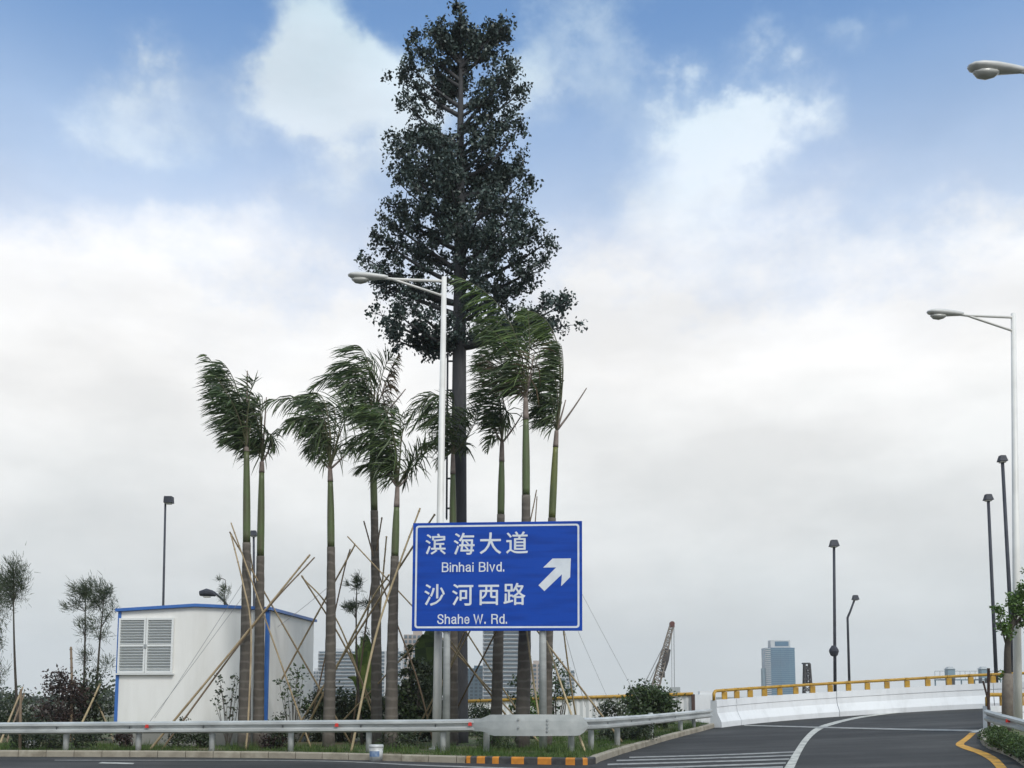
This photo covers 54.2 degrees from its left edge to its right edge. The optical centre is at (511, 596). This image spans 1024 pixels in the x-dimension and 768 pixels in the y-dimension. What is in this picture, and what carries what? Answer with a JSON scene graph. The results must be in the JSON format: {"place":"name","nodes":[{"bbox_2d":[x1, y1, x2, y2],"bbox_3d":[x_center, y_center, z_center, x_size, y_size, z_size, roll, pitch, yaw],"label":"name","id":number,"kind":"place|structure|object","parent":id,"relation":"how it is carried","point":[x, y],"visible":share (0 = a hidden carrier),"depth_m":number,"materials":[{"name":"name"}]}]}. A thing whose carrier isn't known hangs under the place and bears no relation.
{"place":"outdoors","nodes":[
{"label":"outdoors","id":0,"kind":"place"},
{"bbox_2d":[318,649,355,699],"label":"apartment block","id":1,"kind":"structure","parent":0,"point":[345,670],"depth_m":418.64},
{"bbox_2d":[0,717,707,757],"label":"lawn","id":2,"kind":"structure","parent":0,"point":[472,739],"depth_m":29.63,"materials":[{"name":"plant"}]},
{"bbox_2d":[0,576,16,685],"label":"casuarina","id":3,"kind":"object","parent":2,"relation":"on","point":[6,609],"visible":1,"depth_m":33.05,"materials":[{"name":"green plant"}]},
{"bbox_2d":[0,541,37,721],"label":"casuarina","id":4,"kind":"object","parent":2,"relation":"on","point":[14,581],"visible":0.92,"depth_m":34.04,"materials":[{"name":"green plant"}]},
{"bbox_2d":[4,734,45,749],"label":"shrub","id":5,"kind":"object","parent":2,"relation":"on","point":[24,739],"visible":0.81,"depth_m":26.71,"materials":[{"name":"green plant"}]},
{"bbox_2d":[0,684,50,738],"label":"shrub","id":6,"kind":"object","parent":2,"relation":"on","point":[4,715],"visible":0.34,"depth_m":34.55,"materials":[{"name":"green plant"}]},
{"bbox_2d":[17,701,59,739],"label":"shrub","id":7,"kind":"object","parent":2,"relation":"on","point":[33,718],"visible":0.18,"depth_m":32.53,"materials":[{"name":"green plant"}]},
{"bbox_2d":[30,734,70,748],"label":"shrub","id":8,"kind":"object","parent":2,"relation":"on","point":[54,742],"visible":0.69,"depth_m":26.74,"materials":[{"name":"green plant"}]},
{"bbox_2d":[26,664,94,741],"bbox_3d":[-14.166,3.361,31.356,2.144,2.517,1.929,0,-6,0],"label":"shrub","id":9,"kind":"object","parent":2,"relation":"on","point":[63,712],"visible":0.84,"depth_m":31.23,"materials":[{"name":"green plant"}]},
{"bbox_2d":[59,570,97,738],"bbox_3d":[-14.552,1.940,33.475,1.545,5.702,1.299,0,-6,0],"label":"casuarina","id":10,"kind":"object","parent":2,"relation":"on","point":[83,589],"visible":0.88,"depth_m":33.53,"materials":[{"name":"green plant"}]},
{"bbox_2d":[60,734,100,749],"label":"shrub","id":11,"kind":"object","parent":2,"relation":"on","point":[75,741],"visible":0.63,"depth_m":26.76,"materials":[{"name":"green plant"}]},
{"bbox_2d":[62,660,114,740],"bbox_3d":[-13.700,3.387,32.398,2.245,2.669,1.753,-4,-7,38],"label":"shrub","id":12,"kind":"object","parent":2,"relation":"on","point":[99,700],"visible":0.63,"depth_m":32.16,"materials":[{"name":"green plant"}]},
{"bbox_2d":[72,572,119,738],"bbox_3d":[-13.744,1.893,33.111,1.490,5.725,1.646,6,-8,-44],"label":"casuarina","id":13,"kind":"object","parent":2,"relation":"on","point":[100,599],"visible":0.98,"depth_m":33.05,"materials":[{"name":"green plant"}]},
{"bbox_2d":[110,734,133,748],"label":"shrub","id":14,"kind":"object","parent":2,"relation":"on","point":[124,739],"visible":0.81,"depth_m":27.14,"materials":[{"name":"red plant"}]},
{"bbox_2d":[162,496,173,604],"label":"highway lamp","id":15,"kind":"object","parent":2,"relation":"on","point":[168,500],"visible":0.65,"depth_m":55.55,"materials":[{"name":"metal"}]},
{"bbox_2d":[162,716,193,747],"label":"shrub","id":16,"kind":"object","parent":2,"relation":"on","point":[181,736],"visible":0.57,"depth_m":27.15,"materials":[{"name":"green plant"}]},
{"bbox_2d":[187,733,217,747],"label":"shrub","id":17,"kind":"object","parent":2,"relation":"on","point":[202,739],"visible":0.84,"depth_m":27.14,"materials":[{"name":"green plant"}]},
{"bbox_2d":[114,603,316,745],"bbox_3d":[-8.978,2.621,30.867,4.652,4.387,4.759,0,-6,5],"label":"cabin","id":18,"kind":"object","parent":2,"relation":"on","point":[158,648],"visible":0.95,"depth_m":28.74,"materials":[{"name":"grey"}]},
{"bbox_2d":[115,618,173,674],"bbox_3d":[-10.553,1.438,28.809,1.723,1.632,0.086,-1,-6,6],"label":"louvre window","id":19,"kind":"structure","parent":18,"relation":"in","point":[145,645],"depth_m":28.81,"materials":[{"name":"grey"}]},
{"bbox_2d":[212,575,231,604],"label":"casuarina","id":20,"kind":"object","parent":2,"relation":"on","point":[223,586],"visible":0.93,"depth_m":42.14,"materials":[{"name":"green plant"}]},
{"bbox_2d":[210,673,238,746],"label":"young shrub","id":21,"kind":"object","parent":2,"relation":"on","point":[224,700],"visible":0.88,"depth_m":27.40,"materials":[{"name":"green plant"}]},
{"bbox_2d":[150,554,309,748],"bbox_3d":[-7.639,1.511,27.111,4.326,5.333,0.092,0,-6,3],"label":"bamboo pole","id":22,"kind":"object","parent":2,"relation":"on","point":[223,661],"visible":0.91,"depth_m":27.10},
{"bbox_2d":[193,354,275,747],"bbox_3d":[-7.985,-1.324,27.719,2.141,11.311,2.863,0,-6,0],"label":"palm tree","id":23,"kind":"object","parent":2,"relation":"on","point":[224,403],"visible":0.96,"depth_m":27.78,"materials":[{"name":"plant"}]},
{"bbox_2d":[162,557,314,747],"bbox_3d":[-7.456,1.537,27.297,4.038,5.305,0.058,0,-6,-2],"label":"bamboo pole","id":24,"kind":"object","parent":2,"relation":"on","point":[209,684],"visible":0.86,"depth_m":27.24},
{"bbox_2d":[230,534,251,748],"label":"bamboo pole","id":25,"kind":"object","parent":2,"relation":"on","point":[250,670],"visible":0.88,"depth_m":27.03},
{"bbox_2d":[226,391,284,747],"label":"palm tree","id":26,"kind":"object","parent":2,"relation":"on","point":[258,446],"visible":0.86,"depth_m":28.42,"materials":[{"name":"plant"}]},
{"bbox_2d":[231,522,309,744],"bbox_3d":[-6.628,1.083,27.534,2.342,6.240,0.056,1,-6,-10],"label":"bamboo pole","id":27,"kind":"object","parent":2,"relation":"on","point":[270,633],"visible":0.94,"depth_m":27.52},
{"bbox_2d":[254,733,287,748],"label":"shrub","id":28,"kind":"object","parent":2,"relation":"on","point":[265,744],"visible":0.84,"depth_m":27.15,"materials":[{"name":"green plant"}]},
{"bbox_2d":[266,711,300,747],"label":"shrub","id":29,"kind":"object","parent":2,"relation":"on","point":[278,735],"visible":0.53,"depth_m":27.18,"materials":[{"name":"green plant"}]},
{"bbox_2d":[229,532,350,742],"bbox_3d":[-6.396,1.374,29.233,0.089,6.018,4.666,-5,-7,38],"label":"bamboo pole","id":30,"kind":"object","parent":2,"relation":"on","point":[336,718],"visible":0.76,"depth_m":29.19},
{"bbox_2d":[273,662,310,747],"bbox_3d":[-6.157,3.023,27.871,1.209,2.382,0.610,0,-6,0],"label":"young shrub","id":31,"kind":"object","parent":2,"relation":"on","point":[295,692],"visible":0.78,"depth_m":27.85,"materials":[{"name":"green plant"}]},
{"bbox_2d":[259,384,367,747],"bbox_3d":[-5.498,-0.942,27.910,3.154,10.590,2.639,2,-6,-22],"label":"palm tree","id":32,"kind":"object","parent":2,"relation":"on","point":[315,429],"visible":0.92,"depth_m":27.97,"materials":[{"name":"plant"}]},
{"bbox_2d":[281,545,354,679],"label":"bamboo pole","id":33,"kind":"object","parent":2,"relation":"on","point":[299,646],"visible":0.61,"depth_m":28.80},
{"bbox_2d":[297,680,346,741],"bbox_3d":[-5.955,3.600,31.204,1.626,2.011,1.657,0,-6,0],"label":"shrub","id":34,"kind":"object","parent":2,"relation":"on","point":[316,737],"visible":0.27,"depth_m":31.04,"materials":[{"name":"green plant"}]},
{"bbox_2d":[306,549,350,741],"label":"bamboo pole","id":35,"kind":"object","parent":2,"relation":"on","point":[324,657],"visible":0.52,"depth_m":29.85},
{"bbox_2d":[320,683,361,741],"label":"shrub","id":36,"kind":"object","parent":2,"relation":"on","point":[344,698],"visible":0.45,"depth_m":31.14,"materials":[{"name":"green plant"}]},
{"bbox_2d":[301,575,384,733],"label":"bamboo pole","id":37,"kind":"object","parent":2,"relation":"on","point":[344,645],"visible":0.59,"depth_m":29.10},
{"bbox_2d":[298,574,389,741],"bbox_3d":[-4.953,1.969,29.075,0.093,4.813,5.023,5,-7,-40],"label":"bamboo pole","id":38,"kind":"object","parent":2,"relation":"on","point":[338,663],"visible":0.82,"depth_m":28.76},
{"bbox_2d":[339,570,370,744],"bbox_3d":[-4.617,1.781,29.961,1.232,5.329,0.901,0,-6,0],"label":"casuarina","id":39,"kind":"object","parent":2,"relation":"on","point":[351,604],"visible":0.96,"depth_m":30.06,"materials":[{"name":"green plant"}]},
{"bbox_2d":[305,345,405,743],"bbox_3d":[-4.694,-1.636,29.575,3.018,12.304,2.597,0,-6,0],"label":"palm tree","id":40,"kind":"object","parent":2,"relation":"on","point":[350,374],"visible":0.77,"depth_m":29.63,"materials":[{"name":"plant"}]},
{"bbox_2d":[0,709,711,753],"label":"guard rail","id":41,"kind":"object","parent":2,"relation":"on","point":[570,726],"visible":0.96,"depth_m":25.40,"materials":[{"name":"grey"}]},
{"bbox_2d":[343,686,370,741],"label":"shrub","id":42,"kind":"object","parent":2,"relation":"on","point":[364,707],"visible":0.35,"depth_m":31.06,"materials":[{"name":"green plant"}]},
{"bbox_2d":[348,637,382,734],"bbox_3d":[-4.815,2.947,32.494,1.117,3.462,1.530,-1,-6,9],"label":"banana plant","id":43,"kind":"object","parent":2,"relation":"on","point":[366,655],"visible":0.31,"depth_m":32.78,"materials":[{"name":"green plant"}]},
{"bbox_2d":[350,517,382,742],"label":"bamboo pole","id":44,"kind":"object","parent":2,"relation":"on","point":[365,633],"visible":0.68,"depth_m":30.11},
{"bbox_2d":[302,514,435,719],"bbox_3d":[-4.471,1.153,29.038,6.378,6.430,0.187,-5,-8,40],"label":"bamboo pole","id":45,"kind":"object","parent":2,"relation":"on","point":[358,631],"visible":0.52,"depth_m":28.89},
{"bbox_2d":[350,508,420,750],"bbox_3d":[-3.365,0.831,26.692,1.837,6.571,0.139,2,-6,-19],"label":"bamboo pole","id":46,"kind":"object","parent":2,"relation":"on","point":[370,658],"visible":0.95,"depth_m":26.62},
{"bbox_2d":[339,402,439,747],"bbox_3d":[-3.310,-0.667,27.431,2.986,9.948,2.756,0,-6,0],"label":"palm tree","id":47,"kind":"object","parent":2,"relation":"on","point":[387,464],"visible":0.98,"depth_m":27.46,"materials":[{"name":"plant"}]},
{"bbox_2d":[348,272,446,749],"bbox_3d":[-3.164,-2.322,27.039,2.732,13.324,0.399,0,-6,-4],"label":"street lamp","id":48,"kind":"object","parent":2,"relation":"on","point":[360,277],"visible":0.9,"depth_m":27.27,"materials":[{"name":"white metal"}]},
{"bbox_2d":[363,521,431,737],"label":"bamboo pole","id":49,"kind":"object","parent":2,"relation":"on","point":[400,634],"visible":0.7,"depth_m":30.23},
{"bbox_2d":[378,732,425,749],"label":"shrub","id":50,"kind":"object","parent":2,"relation":"on","point":[403,739],"visible":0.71,"depth_m":27.08,"materials":[{"name":"green plant"}]},
{"bbox_2d":[383,680,425,739],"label":"shrub","id":51,"kind":"object","parent":2,"relation":"on","point":[410,715],"visible":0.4,"depth_m":31.07,"materials":[{"name":"green plant"}]},
{"bbox_2d":[398,644,418,741],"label":"shrub","id":52,"kind":"object","parent":2,"relation":"on","point":[406,672],"visible":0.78,"depth_m":31.28,"materials":[{"name":"green plant"}]},
{"bbox_2d":[398,657,433,741],"bbox_3d":[-2.854,3.247,31.359,1.190,2.733,1.154,-4,-7,38],"label":"shrub","id":53,"kind":"object","parent":2,"relation":"on","point":[423,667],"visible":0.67,"depth_m":31.20,"materials":[{"name":"green plant"}]},
{"bbox_2d":[414,692,442,741],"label":"shrub","id":54,"kind":"object","parent":2,"relation":"on","point":[427,701],"visible":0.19,"depth_m":31.11,"materials":[{"name":"green plant"}]},
{"bbox_2d":[415,631,442,739],"bbox_3d":[-2.559,2.756,32.034,1.139,3.751,0.568,4,-7,-33],"label":"broad leaf plant","id":55,"kind":"object","parent":2,"relation":"on","point":[425,646],"visible":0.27,"depth_m":31.91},
{"bbox_2d":[399,389,482,744],"bbox_3d":[-2.135,-0.859,29.472,2.545,10.735,2.270,0,-6,0],"label":"palm tree","id":56,"kind":"object","parent":2,"relation":"on","point":[451,438],"visible":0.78,"depth_m":29.74,"materials":[{"name":"plant"}]},
{"bbox_2d":[347,536,538,741],"bbox_3d":[-1.812,1.396,28.647,6.313,5.795,0.063,4,-7,-31],"label":"bamboo pole","id":57,"kind":"object","parent":2,"relation":"on","point":[442,637],"visible":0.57,"depth_m":28.09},
{"bbox_2d":[354,0,588,742],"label":"artificial tree","id":58,"kind":"object","parent":2,"relation":"on","point":[451,178],"visible":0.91,"depth_m":32.12,"materials":[{"name":"green plastic"}]},
{"bbox_2d":[468,698,490,736],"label":"shrub","id":59,"kind":"object","parent":2,"relation":"on","point":[474,710],"visible":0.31,"depth_m":35.68,"materials":[{"name":"green plant"}]},
{"bbox_2d":[462,341,522,743],"bbox_3d":[-0.695,-1.577,29.015,2.293,12.068,1.864,-4,-7,32],"label":"palm tree","id":60,"kind":"object","parent":2,"relation":"on","point":[491,419],"visible":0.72,"depth_m":29.21,"materials":[{"name":"plant"}]},
{"bbox_2d":[470,732,518,750],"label":"shrub","id":61,"kind":"object","parent":2,"relation":"on","point":[492,739],"visible":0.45,"depth_m":26.30,"materials":[{"name":"green plant"}]},
{"bbox_2d":[412,521,581,750],"bbox_3d":[-0.391,1.163,26.112,4.481,6.262,0.261,-1,-6,6],"label":"road sign","id":62,"kind":"object","parent":2,"relation":"on","point":[496,576],"visible":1,"depth_m":26.14,"materials":[{"name":"metal"}]},
{"bbox_2d":[447,275,556,747],"bbox_3d":[-0.306,-2.329,27.981,3.118,13.354,3.141,0,-6,0],"label":"palm tree","id":63,"kind":"object","parent":2,"relation":"on","point":[510,385],"visible":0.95,"depth_m":27.94,"materials":[{"name":"plant"}]},
{"bbox_2d":[526,631,538,713],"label":"bamboo pole","id":64,"kind":"object","parent":2,"relation":"on","point":[532,673],"visible":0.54,"depth_m":26.89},
{"bbox_2d":[512,310,586,744],"bbox_3d":[0.864,-1.966,28.778,2.017,12.753,2.429,5,-8,-43],"label":"palm tree","id":65,"kind":"object","parent":2,"relation":"on","point":[548,375],"visible":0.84,"depth_m":28.98,"materials":[{"name":"plant"}]},
{"bbox_2d":[552,656,577,714],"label":"shrub","id":66,"kind":"object","parent":2,"relation":"on","point":[556,687],"visible":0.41,"depth_m":33.75,"materials":[{"name":"green plant"}]},
{"bbox_2d":[546,640,584,750],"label":"bamboo pole","id":67,"kind":"object","parent":2,"relation":"on","point":[579,736],"visible":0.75,"depth_m":25.98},
{"bbox_2d":[537,631,621,740],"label":"bamboo pole","id":68,"kind":"object","parent":2,"relation":"on","point":[577,683],"visible":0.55,"depth_m":28.29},
{"bbox_2d":[468,692,694,720],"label":"bridge parapet","id":69,"kind":"object","parent":2,"relation":"on","point":[686,704],"visible":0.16,"depth_m":46.36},
{"bbox_2d":[590,697,630,733],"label":"shrub","id":70,"kind":"object","parent":2,"relation":"on","point":[614,706],"visible":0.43,"depth_m":33.67,"materials":[{"name":"green plant"}]},
{"bbox_2d":[595,723,662,741],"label":"shrub","id":71,"kind":"object","parent":2,"relation":"on","point":[643,732],"visible":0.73,"depth_m":29.52,"materials":[{"name":"green plant"}]},
{"bbox_2d":[618,677,685,729],"bbox_3d":[4.908,3.811,35.303,2.645,1.938,2.353,0,-6,0],"label":"shrub","id":72,"kind":"object","parent":2,"relation":"on","point":[654,699],"visible":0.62,"depth_m":34.93,"materials":[{"name":"green plant"}]},
{"bbox_2d":[1,697,742,716],"bbox_3d":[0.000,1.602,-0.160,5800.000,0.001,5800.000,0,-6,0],"label":"ground","id":73,"kind":"structure","parent":0,"point":[112,715],"depth_m":145.61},
{"bbox_2d":[0,674,114,703],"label":"wood","id":74,"kind":"object","parent":73,"relation":"on","point":[2,692],"visible":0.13,"depth_m":206.94,"materials":[{"name":"green plant"}]},
{"bbox_2d":[644,621,679,692],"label":"crane","id":75,"kind":"object","parent":73,"relation":"on","point":[664,660],"visible":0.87,"depth_m":119.65,"materials":[{"name":"grey"}]},
{"bbox_2d":[695,691,715,723],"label":"wall","id":76,"kind":"structure","parent":73,"relation":"on","point":[702,699],"depth_m":45.70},
{"bbox_2d":[802,663,811,692],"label":"lattice tower","id":77,"kind":"structure","parent":73,"relation":"on","point":[807,672],"depth_m":149.21,"materials":[{"name":"grey"}]},
{"bbox_2d":[829,540,839,691],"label":"highway lamp","id":78,"kind":"object","parent":73,"relation":"on","point":[833,649],"visible":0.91,"depth_m":67.08,"materials":[{"name":"metal"}]},
{"bbox_2d":[846,595,859,680],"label":"highway lamp","id":79,"kind":"object","parent":73,"relation":"on","point":[855,598],"visible":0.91,"depth_m":88.01,"materials":[{"name":"metal"}]},
{"bbox_2d":[983,494,998,682],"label":"highway lamp","id":80,"kind":"object","parent":73,"relation":"on","point":[987,498],"visible":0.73,"depth_m":52.29,"materials":[{"name":"metal"}]},
{"bbox_2d":[997,455,1012,671],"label":"highway lamp","id":81,"kind":"object","parent":73,"relation":"on","point":[1002,459],"visible":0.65,"depth_m":43.45,"materials":[{"name":"metal"}]},
{"bbox_2d":[382,648,403,695],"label":"apartment block","id":82,"kind":"structure","parent":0,"point":[384,656],"depth_m":399.08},
{"bbox_2d":[403,631,421,688],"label":"apartment block","id":83,"kind":"structure","parent":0,"point":[412,639],"depth_m":330.06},
{"bbox_2d":[468,666,482,699],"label":"apartment block","id":84,"kind":"structure","parent":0,"point":[475,689],"depth_m":398.40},
{"bbox_2d":[483,631,518,698],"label":"apartment tower","id":85,"kind":"structure","parent":0,"point":[510,652],"depth_m":379.31,"materials":[{"name":"concrete"}]},
{"bbox_2d":[0,708,1023,767],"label":"road","id":86,"kind":"structure","parent":0,"point":[847,748],"depth_m":25.22,"materials":[{"name":"asphalt"}]},
{"bbox_2d":[0,723,713,762],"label":"kerb","id":87,"kind":"structure","parent":86,"relation":"on","point":[607,754],"depth_m":25.52,"materials":[{"name":"concrete"}]},
{"bbox_2d":[227,760,506,767],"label":"road marking","id":88,"kind":"object","parent":86,"relation":"on","point":[374,762],"visible":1,"depth_m":23.14,"materials":[{"name":"paint"}]},
{"bbox_2d":[368,744,383,761],"bbox_3d":[-3.257,3.754,23.985,0.372,0.397,0.360,0,-6,0],"label":"paint bucket","id":89,"kind":"object","parent":86,"relation":"on","point":[376,752],"visible":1,"depth_m":23.85,"materials":[{"name":"white plastic"}]},
{"bbox_2d":[466,756,595,764],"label":"painted kerb","id":90,"kind":"structure","parent":86,"relation":"on","point":[532,760],"depth_m":22.93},
{"bbox_2d":[607,758,788,764],"bbox_3d":[4.327,3.799,23.011,4.470,0.092,0.434,1,-6,-8],"label":"road marking","id":91,"kind":"object","parent":86,"relation":"on","point":[696,761],"visible":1,"depth_m":22.99,"materials":[{"name":"paint"}]},
{"bbox_2d":[617,755,791,760],"bbox_3d":[4.675,3.889,24.112,4.468,0.106,0.407,1,-6,-6],"label":"road marking","id":92,"kind":"object","parent":86,"relation":"on","point":[703,758],"visible":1,"depth_m":24.09,"materials":[{"name":"paint"}]},
{"bbox_2d":[634,762,785,767],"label":"road marking","id":93,"kind":"object","parent":86,"relation":"on","point":[713,765],"visible":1,"depth_m":21.85,"materials":[{"name":"paint"}]},
{"bbox_2d":[629,751,793,757],"bbox_3d":[5.067,3.964,25.092,4.426,0.121,0.403,1,-6,-6],"label":"road marking","id":94,"kind":"object","parent":86,"relation":"on","point":[711,755],"visible":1,"depth_m":25.07,"materials":[{"name":"paint"}]},
{"bbox_2d":[785,713,891,767],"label":"road marking","id":95,"kind":"object","parent":86,"relation":"on","point":[792,762],"visible":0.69,"depth_m":29.39,"materials":[{"name":"paint"}]},
{"bbox_2d":[744,725,975,730],"bbox_3d":[11.316,4.438,33.825,0.705,0.091,9.928,4,-7,-34],"label":"road marking","id":96,"kind":"object","parent":86,"relation":"on","point":[868,728],"visible":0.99,"depth_m":32.88,"materials":[{"name":"paint"}]},
{"bbox_2d":[710,672,1023,727],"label":"parapet","id":97,"kind":"structure","parent":86,"relation":"on","point":[736,710],"depth_m":40.66,"materials":[{"name":"concrete"}]},
{"bbox_2d":[956,733,1006,767],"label":"road marking","id":98,"kind":"object","parent":86,"relation":"on","point":[996,762],"visible":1,"depth_m":23.13,"materials":[{"name":"paint"}]},
{"bbox_2d":[983,693,1023,728],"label":"parapet","id":99,"kind":"structure","parent":86,"relation":"on","point":[997,709],"depth_m":30.68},
{"bbox_2d":[0,0,1023,696],"label":"sky","id":100,"kind":"structure","parent":0,"point":[759,210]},
{"bbox_2d":[530,661,538,695],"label":"apartment block","id":101,"kind":"structure","parent":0,"point":[535,664],"depth_m":398.69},
{"bbox_2d":[556,667,574,696],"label":"apartment block","id":102,"kind":"structure","parent":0,"point":[572,680],"depth_m":418.51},
{"bbox_2d":[761,640,795,695],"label":"glass tower","id":103,"kind":"structure","parent":0,"point":[778,662],"depth_m":797.39,"materials":[{"name":"glass"}]},
{"bbox_2d":[988,730,1023,737],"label":"verge","id":104,"kind":"structure","parent":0,"point":[1020,733],"depth_m":26.98,"materials":[{"name":"plant"}]},
{"bbox_2d":[926,309,1022,718],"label":"street lamp","id":105,"kind":"object","parent":104,"relation":"on","point":[937,314],"visible":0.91,"depth_m":29.60,"materials":[{"name":"white metal"}]},
{"bbox_2d":[967,60,1023,79],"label":"street lamp","id":106,"kind":"object","parent":104,"relation":"on","point":[985,69],"visible":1,"depth_m":18.78,"materials":[{"name":"white metal"}]},
{"bbox_2d":[983,726,1013,749],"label":"hedge plant","id":107,"kind":"object","parent":104,"relation":"on","point":[992,743],"visible":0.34,"depth_m":23.02,"materials":[{"name":"green plant"}]},
{"bbox_2d":[984,709,1023,731],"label":"guard rail","id":108,"kind":"object","parent":104,"relation":"on","point":[1000,719],"visible":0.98,"depth_m":25.00,"materials":[{"name":"grey"}]},
{"bbox_2d":[989,567,1023,730],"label":"wrapped sapling","id":109,"kind":"object","parent":104,"relation":"on","point":[1006,674],"visible":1,"depth_m":27.95,"materials":[{"name":"green plant"}]},
{"bbox_2d":[998,731,1023,756],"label":"hedge plant","id":110,"kind":"object","parent":104,"relation":"on","point":[1009,739],"visible":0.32,"depth_m":21.30,"materials":[{"name":"green plant"}]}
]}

